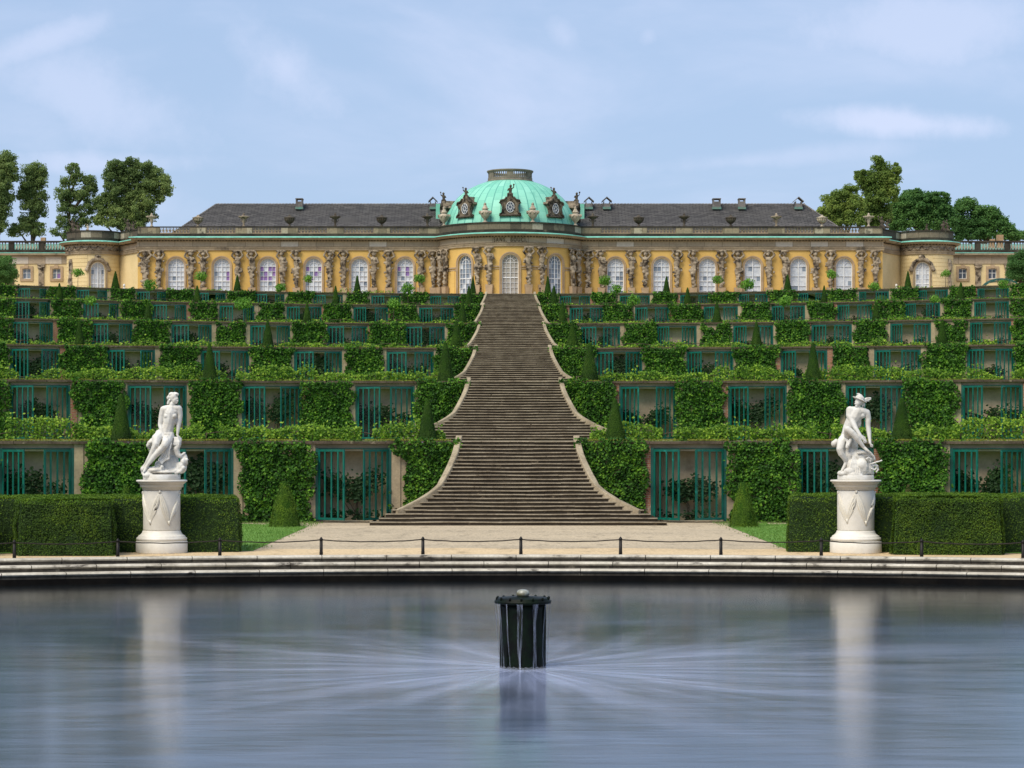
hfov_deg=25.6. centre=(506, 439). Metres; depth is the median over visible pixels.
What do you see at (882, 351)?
door
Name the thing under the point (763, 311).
climbing vine
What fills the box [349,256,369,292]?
window
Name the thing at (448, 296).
door
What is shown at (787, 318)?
fig shrub
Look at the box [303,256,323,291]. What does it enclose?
window
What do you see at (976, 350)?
door
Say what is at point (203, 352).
door
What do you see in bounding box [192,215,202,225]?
stone urn
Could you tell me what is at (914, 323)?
door
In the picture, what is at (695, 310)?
climbing vine
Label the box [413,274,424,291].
standard tree
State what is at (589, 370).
topiary cone
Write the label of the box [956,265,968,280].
window
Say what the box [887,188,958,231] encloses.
oak tree
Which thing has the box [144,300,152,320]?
topiary cone
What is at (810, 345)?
moss
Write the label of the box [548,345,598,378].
climbing vine
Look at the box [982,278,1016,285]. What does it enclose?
garden trellis
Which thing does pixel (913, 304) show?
door
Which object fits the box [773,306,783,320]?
door
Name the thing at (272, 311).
climbing vine
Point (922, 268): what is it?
window
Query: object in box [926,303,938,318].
door
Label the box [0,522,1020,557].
ground
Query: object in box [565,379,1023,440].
terrace wall
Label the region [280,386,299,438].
door
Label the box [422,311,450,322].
fig shrub
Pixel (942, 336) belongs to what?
topiary cone
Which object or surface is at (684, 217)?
stone urn
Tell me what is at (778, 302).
coping
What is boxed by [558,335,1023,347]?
vine row
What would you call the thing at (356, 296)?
climbing vine
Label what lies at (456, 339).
topiary cone
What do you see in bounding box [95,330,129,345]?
fig shrub
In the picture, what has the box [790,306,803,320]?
door
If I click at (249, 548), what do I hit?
grass
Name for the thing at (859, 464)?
marble statue
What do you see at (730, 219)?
stone urn
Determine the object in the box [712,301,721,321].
topiary cone
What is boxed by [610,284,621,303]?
standard tree
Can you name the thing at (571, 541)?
rope
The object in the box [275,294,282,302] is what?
door
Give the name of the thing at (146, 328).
climbing vine
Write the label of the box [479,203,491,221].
stone urn
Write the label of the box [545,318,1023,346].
terrace wall
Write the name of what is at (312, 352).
door
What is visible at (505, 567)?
basin edge
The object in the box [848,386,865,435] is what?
door
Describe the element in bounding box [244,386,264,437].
door
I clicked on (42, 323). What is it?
door
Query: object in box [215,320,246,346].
climbing vine
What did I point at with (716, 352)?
door
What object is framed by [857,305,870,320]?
door
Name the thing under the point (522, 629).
fountain
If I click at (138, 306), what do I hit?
climbing vine
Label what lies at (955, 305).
climbing vine
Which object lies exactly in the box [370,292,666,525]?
staircase
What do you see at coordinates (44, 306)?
door
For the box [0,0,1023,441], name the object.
sky
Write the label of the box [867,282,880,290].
standard tree
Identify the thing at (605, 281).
standard tree
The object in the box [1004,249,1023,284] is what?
ball tree
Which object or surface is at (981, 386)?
door
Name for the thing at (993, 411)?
fig shrub
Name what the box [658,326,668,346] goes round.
door
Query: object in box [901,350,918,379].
door
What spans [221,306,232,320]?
door
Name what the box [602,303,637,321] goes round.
climbing vine
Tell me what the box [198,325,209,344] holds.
door
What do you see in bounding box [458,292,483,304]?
climbing vine
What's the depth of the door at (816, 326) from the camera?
186.96 m
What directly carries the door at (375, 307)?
in the terrace wall at (229, 311)
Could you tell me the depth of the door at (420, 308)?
219.01 m
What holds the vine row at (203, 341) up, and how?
on the terrain
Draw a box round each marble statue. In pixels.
[140,392,187,479]
[831,393,881,479]
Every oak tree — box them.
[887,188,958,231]
[952,196,1023,243]
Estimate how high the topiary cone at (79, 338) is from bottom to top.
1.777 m
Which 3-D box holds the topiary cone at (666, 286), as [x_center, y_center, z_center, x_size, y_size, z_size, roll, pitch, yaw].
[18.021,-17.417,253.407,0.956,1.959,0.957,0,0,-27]
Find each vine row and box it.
[0,293,473,304]
[0,313,470,322]
[0,334,467,347]
[0,360,458,380]
[0,408,445,440]
[547,294,1023,304]
[550,313,1023,322]
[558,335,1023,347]
[571,360,1023,380]
[589,409,1023,440]
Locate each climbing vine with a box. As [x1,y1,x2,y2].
[0,282,19,297]
[0,298,16,317]
[0,316,14,342]
[0,342,13,378]
[0,379,13,440]
[45,285,76,298]
[48,297,84,318]
[56,317,93,344]
[58,343,108,379]
[68,376,130,440]
[78,437,159,494]
[106,286,138,300]
[117,299,153,319]
[131,318,171,345]
[158,343,203,379]
[165,287,193,300]
[187,300,218,320]
[187,377,243,440]
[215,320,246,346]
[225,289,256,301]
[232,437,317,522]
[248,344,296,380]
[253,301,284,321]
[285,290,315,303]
[289,320,329,346]
[299,378,358,441]
[321,302,354,322]
[343,345,385,380]
[344,291,370,303]
[366,321,406,347]
[387,305,419,322]
[388,437,461,508]
[399,291,429,304]
[412,378,470,431]
[431,345,477,375]
[443,321,481,347]
[452,303,484,322]
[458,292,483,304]
[533,292,560,303]
[537,303,570,322]
[542,321,583,346]
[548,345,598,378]
[559,378,619,427]
[573,437,651,513]
[590,291,619,304]
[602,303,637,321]
[618,321,659,347]
[640,345,688,380]
[650,291,678,304]
[667,302,704,322]
[674,378,730,440]
[699,320,732,346]
[708,290,740,303]
[723,437,803,522]
[731,344,783,380]
[736,301,773,321]
[766,289,798,302]
[772,319,811,345]
[783,377,849,440]
[806,301,837,320]
[826,288,857,301]
[831,343,872,380]
[851,318,888,345]
[870,299,907,319]
[871,437,953,492]
[889,286,920,300]
[901,377,961,440]
[918,342,970,379]
[933,319,968,343]
[938,297,972,318]
[947,285,977,297]
[1008,283,1023,297]
[1008,296,1023,317]
[1009,318,1023,342]
[1012,341,1023,378]
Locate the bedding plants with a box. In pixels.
[69,285,932,292]
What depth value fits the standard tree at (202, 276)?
251.84 m
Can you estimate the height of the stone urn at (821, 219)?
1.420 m
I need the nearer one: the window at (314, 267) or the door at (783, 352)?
the door at (783, 352)
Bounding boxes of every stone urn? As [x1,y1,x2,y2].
[146,213,156,225]
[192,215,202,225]
[238,213,248,225]
[284,215,294,225]
[330,213,340,225]
[376,215,386,225]
[422,213,432,225]
[438,207,450,224]
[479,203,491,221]
[526,203,538,221]
[569,206,581,224]
[587,213,598,225]
[633,215,643,225]
[679,213,689,225]
[725,215,736,225]
[771,213,781,225]
[817,215,827,225]
[863,213,873,225]
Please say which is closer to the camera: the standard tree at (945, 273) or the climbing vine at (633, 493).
the climbing vine at (633, 493)
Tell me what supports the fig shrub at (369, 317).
in the terrace wall at (229, 311)
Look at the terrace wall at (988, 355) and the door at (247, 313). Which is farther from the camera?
the door at (247, 313)
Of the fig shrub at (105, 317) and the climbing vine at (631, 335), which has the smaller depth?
the climbing vine at (631, 335)
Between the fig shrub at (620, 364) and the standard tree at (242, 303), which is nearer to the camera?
the fig shrub at (620, 364)
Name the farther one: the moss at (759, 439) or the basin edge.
the moss at (759, 439)
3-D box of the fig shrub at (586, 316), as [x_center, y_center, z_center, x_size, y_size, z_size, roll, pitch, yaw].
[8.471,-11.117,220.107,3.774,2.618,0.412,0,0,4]
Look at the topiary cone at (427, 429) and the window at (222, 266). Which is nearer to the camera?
the topiary cone at (427, 429)
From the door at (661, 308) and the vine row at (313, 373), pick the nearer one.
the vine row at (313, 373)
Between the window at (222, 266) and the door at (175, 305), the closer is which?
the door at (175, 305)
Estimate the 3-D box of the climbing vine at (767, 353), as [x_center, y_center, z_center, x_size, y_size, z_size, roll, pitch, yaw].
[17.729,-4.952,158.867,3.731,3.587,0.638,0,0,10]
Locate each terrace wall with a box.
[0,285,478,304]
[0,298,481,322]
[0,318,477,347]
[0,344,472,380]
[0,379,464,440]
[0,441,453,521]
[536,285,1022,304]
[540,298,1023,322]
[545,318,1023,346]
[554,344,1023,380]
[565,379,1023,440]
[583,441,1023,521]
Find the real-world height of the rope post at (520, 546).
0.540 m
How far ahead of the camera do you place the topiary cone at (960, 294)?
211.30 m
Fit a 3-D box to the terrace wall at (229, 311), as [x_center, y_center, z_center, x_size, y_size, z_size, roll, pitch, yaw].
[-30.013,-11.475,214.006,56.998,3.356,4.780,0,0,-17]
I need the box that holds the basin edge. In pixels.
[0,554,1023,585]
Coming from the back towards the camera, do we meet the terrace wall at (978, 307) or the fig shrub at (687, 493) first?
the terrace wall at (978, 307)
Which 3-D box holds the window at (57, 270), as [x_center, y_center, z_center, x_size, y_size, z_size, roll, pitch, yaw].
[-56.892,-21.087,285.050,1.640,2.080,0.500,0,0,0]
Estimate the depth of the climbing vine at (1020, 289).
239.07 m
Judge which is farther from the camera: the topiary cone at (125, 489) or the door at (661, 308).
the door at (661, 308)
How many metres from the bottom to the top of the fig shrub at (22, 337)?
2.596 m
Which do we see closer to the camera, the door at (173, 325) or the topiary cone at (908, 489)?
the topiary cone at (908, 489)
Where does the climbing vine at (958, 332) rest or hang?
attached to the terrace wall at (979, 329)
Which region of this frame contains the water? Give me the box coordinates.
[0,581,1023,767]
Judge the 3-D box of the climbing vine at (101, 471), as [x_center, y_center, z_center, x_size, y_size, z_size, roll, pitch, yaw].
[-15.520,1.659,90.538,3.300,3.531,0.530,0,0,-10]
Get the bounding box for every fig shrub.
[4,463,68,494]
[13,352,52,379]
[15,328,47,343]
[17,304,39,317]
[18,397,59,439]
[89,313,107,319]
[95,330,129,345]
[113,352,139,379]
[131,399,182,434]
[157,315,183,319]
[174,331,197,345]
[181,452,227,493]
[216,361,245,380]
[222,314,242,321]
[246,388,297,436]
[259,296,274,302]
[291,310,318,320]
[297,353,333,380]
[321,465,385,519]
[330,329,364,345]
[359,309,381,321]
[359,401,410,439]
[390,359,429,379]
[408,329,441,346]
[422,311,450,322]
[578,313,600,322]
[583,330,609,347]
[606,354,638,380]
[623,401,672,439]
[637,315,666,321]
[657,472,720,519]
[690,360,729,380]
[732,394,780,438]
[776,310,802,321]
[787,362,822,379]
[803,452,842,492]
[814,333,848,345]
[850,391,895,436]
[877,360,916,379]
[897,334,924,344]
[910,305,937,318]
[955,455,1015,493]
[965,403,1018,439]
[972,336,1007,343]
[984,364,1006,379]
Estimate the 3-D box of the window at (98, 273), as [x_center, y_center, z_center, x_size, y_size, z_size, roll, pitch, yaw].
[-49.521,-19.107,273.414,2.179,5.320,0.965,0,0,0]
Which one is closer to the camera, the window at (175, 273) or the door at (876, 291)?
the door at (876, 291)
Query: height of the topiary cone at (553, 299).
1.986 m
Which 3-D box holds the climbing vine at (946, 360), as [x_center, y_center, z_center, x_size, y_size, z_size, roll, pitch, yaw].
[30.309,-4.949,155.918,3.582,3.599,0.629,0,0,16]
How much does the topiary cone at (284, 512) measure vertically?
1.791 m
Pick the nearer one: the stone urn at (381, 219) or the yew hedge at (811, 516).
the yew hedge at (811, 516)
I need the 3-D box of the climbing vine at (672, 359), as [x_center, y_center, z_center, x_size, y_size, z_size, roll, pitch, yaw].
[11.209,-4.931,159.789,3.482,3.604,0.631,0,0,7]
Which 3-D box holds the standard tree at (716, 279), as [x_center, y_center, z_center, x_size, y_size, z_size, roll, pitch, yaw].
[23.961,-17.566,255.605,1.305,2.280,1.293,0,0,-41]
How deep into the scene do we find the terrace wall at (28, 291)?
249.03 m
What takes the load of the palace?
on the terrain
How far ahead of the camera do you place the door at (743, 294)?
249.81 m
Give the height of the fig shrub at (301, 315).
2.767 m
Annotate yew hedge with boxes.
[0,493,242,551]
[10,495,117,555]
[785,491,1023,551]
[889,493,1005,554]
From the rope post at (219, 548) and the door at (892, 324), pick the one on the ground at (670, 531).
the rope post at (219, 548)
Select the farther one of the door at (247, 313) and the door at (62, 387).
the door at (247, 313)
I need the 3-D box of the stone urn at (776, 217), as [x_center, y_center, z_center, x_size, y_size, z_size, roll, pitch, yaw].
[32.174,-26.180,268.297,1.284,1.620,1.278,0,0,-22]
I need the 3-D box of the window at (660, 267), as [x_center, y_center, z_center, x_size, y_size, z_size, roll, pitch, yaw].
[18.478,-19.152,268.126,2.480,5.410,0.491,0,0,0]
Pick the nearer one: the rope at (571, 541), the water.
the water
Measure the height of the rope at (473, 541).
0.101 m
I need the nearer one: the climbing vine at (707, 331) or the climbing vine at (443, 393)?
the climbing vine at (443, 393)
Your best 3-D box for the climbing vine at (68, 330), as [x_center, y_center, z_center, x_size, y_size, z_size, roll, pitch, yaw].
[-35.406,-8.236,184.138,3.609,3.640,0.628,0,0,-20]
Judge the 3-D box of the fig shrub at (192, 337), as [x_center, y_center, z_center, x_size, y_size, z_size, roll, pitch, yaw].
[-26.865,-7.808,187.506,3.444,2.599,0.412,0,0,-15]
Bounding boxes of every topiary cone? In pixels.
[55,283,63,298]
[74,320,84,344]
[110,394,131,440]
[111,271,119,287]
[121,484,130,493]
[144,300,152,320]
[193,285,200,301]
[202,343,216,379]
[233,275,240,290]
[262,319,273,346]
[269,481,300,526]
[302,302,310,321]
[332,286,338,303]
[354,275,360,292]
[418,399,436,438]
[437,342,453,380]
[450,321,462,347]
[458,300,466,322]
[465,286,472,304]
[470,277,475,292]
[545,276,550,292]
[550,286,557,303]
[558,301,566,322]
[566,321,578,347]
[580,343,598,380]
[604,398,624,440]
[662,276,670,292]
[683,287,691,303]
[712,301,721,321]
[728,482,758,526]
[751,321,761,346]
[784,274,790,289]
[805,342,820,379]
[820,286,827,301]
[872,302,879,320]
[891,398,912,440]
[905,271,911,287]
[905,484,910,491]
[936,319,947,344]
[957,282,964,298]
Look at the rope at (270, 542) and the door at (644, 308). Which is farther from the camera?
the door at (644, 308)
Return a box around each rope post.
[12,540,15,557]
[116,538,119,556]
[218,538,221,555]
[319,537,322,554]
[421,537,424,553]
[519,536,522,553]
[619,537,621,554]
[719,537,722,554]
[819,538,822,555]
[920,538,922,556]
[1021,540,1023,557]
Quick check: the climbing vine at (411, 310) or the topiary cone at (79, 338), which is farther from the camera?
the climbing vine at (411, 310)
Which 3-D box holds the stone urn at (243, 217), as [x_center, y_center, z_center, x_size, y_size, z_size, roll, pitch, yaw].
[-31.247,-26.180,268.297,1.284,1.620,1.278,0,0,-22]
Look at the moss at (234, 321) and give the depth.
187.42 m
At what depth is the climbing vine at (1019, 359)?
154.31 m
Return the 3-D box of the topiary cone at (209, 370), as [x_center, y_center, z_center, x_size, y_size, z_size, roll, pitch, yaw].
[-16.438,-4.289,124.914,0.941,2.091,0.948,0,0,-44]
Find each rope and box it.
[16,541,115,544]
[119,540,217,543]
[221,539,319,542]
[323,539,420,541]
[425,539,518,541]
[522,539,618,541]
[622,539,718,542]
[722,540,819,542]
[823,540,919,543]
[923,541,1020,544]
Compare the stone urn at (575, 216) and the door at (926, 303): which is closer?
the door at (926, 303)
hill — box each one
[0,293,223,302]
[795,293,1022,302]
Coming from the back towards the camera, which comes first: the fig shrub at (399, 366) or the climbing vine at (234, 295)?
the climbing vine at (234, 295)
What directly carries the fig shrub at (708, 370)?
in the terrace wall at (988, 355)
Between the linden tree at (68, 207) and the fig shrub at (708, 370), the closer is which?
the fig shrub at (708, 370)
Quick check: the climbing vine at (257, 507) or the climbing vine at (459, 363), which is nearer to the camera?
the climbing vine at (257, 507)
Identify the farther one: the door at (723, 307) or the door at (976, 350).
the door at (723, 307)
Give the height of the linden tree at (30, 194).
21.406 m
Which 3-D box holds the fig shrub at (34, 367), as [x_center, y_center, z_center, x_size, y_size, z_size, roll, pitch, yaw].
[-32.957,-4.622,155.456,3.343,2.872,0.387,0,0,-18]
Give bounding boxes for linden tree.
[0,150,20,234]
[5,160,50,243]
[47,162,98,240]
[91,156,175,231]
[816,183,870,232]
[853,155,903,225]
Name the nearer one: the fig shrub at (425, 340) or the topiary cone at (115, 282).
the fig shrub at (425, 340)
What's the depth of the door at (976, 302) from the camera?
209.90 m
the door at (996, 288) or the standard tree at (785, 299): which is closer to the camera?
the standard tree at (785, 299)
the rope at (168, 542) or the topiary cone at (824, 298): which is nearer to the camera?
the rope at (168, 542)
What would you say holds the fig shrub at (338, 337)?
in the terrace wall at (48, 328)
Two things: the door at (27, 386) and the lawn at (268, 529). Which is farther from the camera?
the door at (27, 386)
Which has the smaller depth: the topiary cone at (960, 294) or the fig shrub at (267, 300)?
the topiary cone at (960, 294)
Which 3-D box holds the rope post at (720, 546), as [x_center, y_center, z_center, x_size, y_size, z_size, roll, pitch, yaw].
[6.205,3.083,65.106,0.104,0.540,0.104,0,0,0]
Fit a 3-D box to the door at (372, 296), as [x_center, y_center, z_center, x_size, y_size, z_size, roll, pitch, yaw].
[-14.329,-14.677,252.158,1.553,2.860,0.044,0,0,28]
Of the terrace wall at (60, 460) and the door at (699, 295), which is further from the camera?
the door at (699, 295)
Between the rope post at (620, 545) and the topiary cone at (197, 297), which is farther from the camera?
the topiary cone at (197, 297)
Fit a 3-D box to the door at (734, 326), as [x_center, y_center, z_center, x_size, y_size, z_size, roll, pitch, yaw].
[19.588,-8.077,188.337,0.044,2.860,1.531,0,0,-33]
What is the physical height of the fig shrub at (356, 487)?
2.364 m
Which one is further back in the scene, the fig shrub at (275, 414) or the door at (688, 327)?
the door at (688, 327)
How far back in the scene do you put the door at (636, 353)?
159.80 m
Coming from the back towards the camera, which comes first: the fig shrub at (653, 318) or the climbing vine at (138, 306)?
the fig shrub at (653, 318)
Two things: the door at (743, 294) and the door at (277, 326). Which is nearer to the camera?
the door at (277, 326)
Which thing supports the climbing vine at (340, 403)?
attached to the terrace wall at (399, 395)
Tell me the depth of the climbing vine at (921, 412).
122.39 m
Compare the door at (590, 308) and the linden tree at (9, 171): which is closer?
the door at (590, 308)
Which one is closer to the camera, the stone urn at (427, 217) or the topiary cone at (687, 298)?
the topiary cone at (687, 298)
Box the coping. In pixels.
[566,297,1022,304]
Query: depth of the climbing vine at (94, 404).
122.38 m
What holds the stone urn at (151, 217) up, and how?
on the palace
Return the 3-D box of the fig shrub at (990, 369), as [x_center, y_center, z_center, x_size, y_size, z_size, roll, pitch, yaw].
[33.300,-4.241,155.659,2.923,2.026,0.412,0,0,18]
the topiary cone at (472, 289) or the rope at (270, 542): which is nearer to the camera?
the rope at (270, 542)
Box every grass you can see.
[241,521,322,550]
[713,521,787,547]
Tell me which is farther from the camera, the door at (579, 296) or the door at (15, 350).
the door at (579, 296)
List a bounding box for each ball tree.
[0,255,19,284]
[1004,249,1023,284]
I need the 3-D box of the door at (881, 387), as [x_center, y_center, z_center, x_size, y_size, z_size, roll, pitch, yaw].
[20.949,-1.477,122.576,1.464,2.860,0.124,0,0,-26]
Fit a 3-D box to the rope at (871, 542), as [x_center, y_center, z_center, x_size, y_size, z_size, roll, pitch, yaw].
[10.435,2.927,64.403,2.837,0.101,0.035,0,0,12]
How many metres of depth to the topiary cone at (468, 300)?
220.86 m
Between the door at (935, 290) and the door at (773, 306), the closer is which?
the door at (773, 306)
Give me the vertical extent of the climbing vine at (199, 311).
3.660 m
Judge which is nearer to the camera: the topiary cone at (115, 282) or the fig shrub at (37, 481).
the fig shrub at (37, 481)
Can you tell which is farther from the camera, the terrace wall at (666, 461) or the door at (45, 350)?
the door at (45, 350)
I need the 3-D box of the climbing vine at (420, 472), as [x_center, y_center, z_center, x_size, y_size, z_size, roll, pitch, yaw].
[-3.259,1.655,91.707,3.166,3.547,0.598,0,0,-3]
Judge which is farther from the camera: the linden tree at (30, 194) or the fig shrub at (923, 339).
the linden tree at (30, 194)
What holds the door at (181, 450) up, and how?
in the terrace wall at (60, 460)
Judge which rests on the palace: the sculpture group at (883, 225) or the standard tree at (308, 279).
the sculpture group at (883, 225)
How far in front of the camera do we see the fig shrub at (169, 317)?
215.11 m
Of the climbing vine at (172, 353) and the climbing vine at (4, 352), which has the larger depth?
the climbing vine at (172, 353)
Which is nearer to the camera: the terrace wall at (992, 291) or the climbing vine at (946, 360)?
the climbing vine at (946, 360)
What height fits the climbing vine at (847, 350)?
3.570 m
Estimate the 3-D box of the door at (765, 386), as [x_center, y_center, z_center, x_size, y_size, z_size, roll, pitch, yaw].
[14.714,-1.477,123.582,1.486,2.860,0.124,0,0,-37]
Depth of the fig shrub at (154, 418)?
123.57 m
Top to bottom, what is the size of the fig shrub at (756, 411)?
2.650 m
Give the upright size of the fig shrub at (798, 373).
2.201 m
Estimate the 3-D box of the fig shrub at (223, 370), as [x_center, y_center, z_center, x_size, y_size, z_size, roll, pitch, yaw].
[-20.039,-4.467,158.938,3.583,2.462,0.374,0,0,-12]
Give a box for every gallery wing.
[0,237,66,286]
[953,235,1023,286]
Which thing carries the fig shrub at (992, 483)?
on the ground at (670, 531)
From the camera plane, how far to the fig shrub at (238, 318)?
216.93 m
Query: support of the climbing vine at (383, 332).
attached to the terrace wall at (48, 328)
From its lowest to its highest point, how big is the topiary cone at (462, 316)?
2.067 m
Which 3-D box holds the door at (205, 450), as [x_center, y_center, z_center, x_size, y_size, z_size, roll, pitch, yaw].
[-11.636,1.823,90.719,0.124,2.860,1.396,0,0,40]
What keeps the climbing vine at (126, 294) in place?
attached to the terrace wall at (28, 291)
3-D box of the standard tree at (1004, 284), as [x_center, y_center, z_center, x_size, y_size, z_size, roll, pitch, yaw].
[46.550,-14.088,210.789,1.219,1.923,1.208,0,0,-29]
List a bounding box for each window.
[20,265,32,280]
[50,265,62,280]
[88,261,106,287]
[165,256,185,289]
[211,256,231,290]
[257,256,277,291]
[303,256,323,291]
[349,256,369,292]
[395,256,414,292]
[456,253,473,292]
[499,252,520,293]
[547,253,564,292]
[605,256,625,292]
[651,256,671,292]
[697,256,717,291]
[742,256,762,291]
[788,256,808,290]
[834,256,854,289]
[913,261,931,287]
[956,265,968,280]
[986,265,998,280]
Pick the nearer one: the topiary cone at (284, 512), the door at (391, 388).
the topiary cone at (284, 512)
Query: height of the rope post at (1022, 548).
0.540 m
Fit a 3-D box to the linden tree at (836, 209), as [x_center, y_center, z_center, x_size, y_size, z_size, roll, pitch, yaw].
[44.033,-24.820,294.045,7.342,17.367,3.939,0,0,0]
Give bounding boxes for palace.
[59,168,960,293]
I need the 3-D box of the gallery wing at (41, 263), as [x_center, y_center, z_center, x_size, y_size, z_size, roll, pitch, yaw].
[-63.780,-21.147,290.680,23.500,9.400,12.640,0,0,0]
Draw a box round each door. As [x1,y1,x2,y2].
[2,449,24,494]
[12,349,27,379]
[12,385,33,438]
[13,322,27,343]
[15,302,28,317]
[19,288,29,297]
[40,289,44,298]
[40,302,48,316]
[40,322,51,344]
[42,349,57,379]
[44,449,70,494]
[46,386,67,438]
[78,290,88,297]
[84,303,98,319]
[93,323,107,343]
[108,350,124,377]
[109,303,116,319]
[119,324,130,344]
[130,386,151,438]
[138,292,149,299]
[140,350,152,378]
[153,305,166,320]
[157,292,164,300]
[164,386,184,428]
[172,449,186,494]
[173,325,188,342]
[175,305,184,320]
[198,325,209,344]
[202,351,219,378]
[204,449,230,494]
[216,293,224,300]
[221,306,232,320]
[231,351,247,380]
[243,306,252,321]
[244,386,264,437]
[251,325,264,344]
[255,294,266,302]
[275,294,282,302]
[277,326,288,346]
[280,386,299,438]
[288,306,299,320]
[296,351,313,380]
[309,307,319,319]
[315,295,325,303]
[318,449,345,519]
[325,351,339,376]
[328,326,343,346]
[352,326,365,344]
[355,307,365,321]
[357,387,380,438]
[363,449,388,519]
[372,296,383,303]
[375,307,386,320]
[388,352,406,378]
[390,387,412,438]
[406,327,421,346]
[415,352,431,377]
[420,308,431,322]
[430,327,442,344]
[431,296,440,304]
[441,308,451,322]
[448,296,458,303]
[571,308,582,322]
[579,296,588,303]
[582,327,595,344]
[590,308,602,322]
[597,352,612,380]
[603,327,618,346]
[621,387,638,437]
[626,352,640,380]
[636,307,647,320]
[637,295,648,303]
[653,449,680,519]
[655,307,667,321]
[656,387,674,438]
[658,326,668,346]
[682,326,694,345]
[688,351,701,380]
[695,449,723,519]
[699,295,708,303]
[705,307,713,320]
[715,351,731,380]
[723,307,736,321]
[730,386,748,438]
[734,326,746,346]
[740,294,748,302]
[755,294,766,302]
[759,326,771,344]
[764,386,784,438]
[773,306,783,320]
[782,351,795,380]
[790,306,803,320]
[799,293,807,301]
[801,449,828,492]
[809,351,825,379]
[813,325,825,345]
[834,325,849,344]
[838,305,848,320]
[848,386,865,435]
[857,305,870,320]
[860,292,865,300]
[876,291,887,299]
[876,350,890,379]
[880,386,902,433]
[892,324,901,344]
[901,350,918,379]
[906,303,915,319]
[914,323,928,342]
[919,290,926,299]
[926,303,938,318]
[935,290,946,297]
[953,449,977,492]
[963,385,982,438]
[969,349,983,379]
[971,322,981,344]
[975,302,985,317]
[994,322,1009,343]
[995,301,1007,317]
[996,288,1007,297]
[996,349,1012,379]
[1000,449,1022,492]
[1001,385,1020,438]
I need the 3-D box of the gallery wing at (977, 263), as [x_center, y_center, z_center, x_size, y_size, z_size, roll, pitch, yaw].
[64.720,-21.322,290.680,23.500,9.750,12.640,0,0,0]
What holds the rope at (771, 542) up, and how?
attached to the rope post at (821, 547)
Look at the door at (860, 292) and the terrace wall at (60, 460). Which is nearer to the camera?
the terrace wall at (60, 460)
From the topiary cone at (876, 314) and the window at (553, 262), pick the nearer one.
the topiary cone at (876, 314)
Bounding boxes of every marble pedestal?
[136,480,187,553]
[830,480,881,553]
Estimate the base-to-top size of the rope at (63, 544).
0.097 m
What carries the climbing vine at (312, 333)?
attached to the terrace wall at (48, 328)
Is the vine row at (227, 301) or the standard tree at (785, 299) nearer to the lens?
the standard tree at (785, 299)
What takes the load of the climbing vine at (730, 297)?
attached to the terrace wall at (992, 291)
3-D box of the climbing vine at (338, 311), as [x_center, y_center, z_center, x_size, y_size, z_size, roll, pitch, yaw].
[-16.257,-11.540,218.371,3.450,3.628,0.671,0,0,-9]
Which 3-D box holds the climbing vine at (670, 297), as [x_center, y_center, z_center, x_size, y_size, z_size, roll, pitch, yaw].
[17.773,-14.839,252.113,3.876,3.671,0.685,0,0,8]
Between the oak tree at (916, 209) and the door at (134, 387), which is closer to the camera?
the door at (134, 387)
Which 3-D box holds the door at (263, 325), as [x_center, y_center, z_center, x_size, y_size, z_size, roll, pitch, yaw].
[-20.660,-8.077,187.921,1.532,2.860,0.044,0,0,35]
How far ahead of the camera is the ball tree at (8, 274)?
261.35 m
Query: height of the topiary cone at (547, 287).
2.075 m
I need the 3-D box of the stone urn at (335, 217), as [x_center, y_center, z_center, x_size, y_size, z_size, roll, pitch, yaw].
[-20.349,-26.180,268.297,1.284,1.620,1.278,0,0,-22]
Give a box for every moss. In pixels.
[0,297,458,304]
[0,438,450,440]
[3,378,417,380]
[6,343,465,347]
[11,317,452,322]
[554,343,1011,347]
[578,318,985,322]
[586,378,1022,380]
[587,438,1023,440]
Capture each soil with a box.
[331,521,378,521]
[658,521,703,521]
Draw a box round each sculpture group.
[68,219,79,231]
[124,218,135,230]
[877,216,890,229]
[941,220,949,231]
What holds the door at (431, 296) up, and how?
in the terrace wall at (28, 291)
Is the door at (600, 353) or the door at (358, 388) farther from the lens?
the door at (600, 353)
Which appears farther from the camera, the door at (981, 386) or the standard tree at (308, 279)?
the standard tree at (308, 279)
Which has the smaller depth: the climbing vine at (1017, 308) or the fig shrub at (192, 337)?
the fig shrub at (192, 337)
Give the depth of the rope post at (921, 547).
64.07 m
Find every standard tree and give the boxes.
[71,268,84,276]
[84,295,95,315]
[142,279,157,290]
[194,271,206,281]
[234,296,252,318]
[275,283,285,301]
[303,274,313,289]
[388,297,400,320]
[400,282,414,293]
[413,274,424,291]
[599,274,611,285]
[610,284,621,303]
[626,294,640,320]
[712,275,722,290]
[738,278,754,300]
[775,295,792,306]
[826,269,838,288]
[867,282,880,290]
[929,294,940,317]
[940,269,950,286]
[997,279,1010,297]
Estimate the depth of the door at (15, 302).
209.08 m
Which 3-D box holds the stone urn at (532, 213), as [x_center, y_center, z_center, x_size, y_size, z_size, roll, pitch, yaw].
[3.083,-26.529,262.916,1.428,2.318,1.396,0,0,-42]
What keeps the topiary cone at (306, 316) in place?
on the terrain
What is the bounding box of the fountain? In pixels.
[494,589,550,669]
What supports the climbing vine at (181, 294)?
attached to the terrace wall at (28, 291)
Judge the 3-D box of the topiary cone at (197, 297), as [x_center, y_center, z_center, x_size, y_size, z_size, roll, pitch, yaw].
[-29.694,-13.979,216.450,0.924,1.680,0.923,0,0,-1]
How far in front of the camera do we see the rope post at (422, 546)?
65.34 m
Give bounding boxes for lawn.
[0,523,307,552]
[735,523,1020,552]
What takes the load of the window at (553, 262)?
in the palace
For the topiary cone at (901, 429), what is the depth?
91.69 m
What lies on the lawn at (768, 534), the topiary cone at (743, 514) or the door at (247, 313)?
the topiary cone at (743, 514)
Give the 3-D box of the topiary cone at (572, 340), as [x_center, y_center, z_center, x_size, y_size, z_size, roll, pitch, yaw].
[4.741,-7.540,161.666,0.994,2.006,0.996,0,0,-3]
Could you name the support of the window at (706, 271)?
in the palace

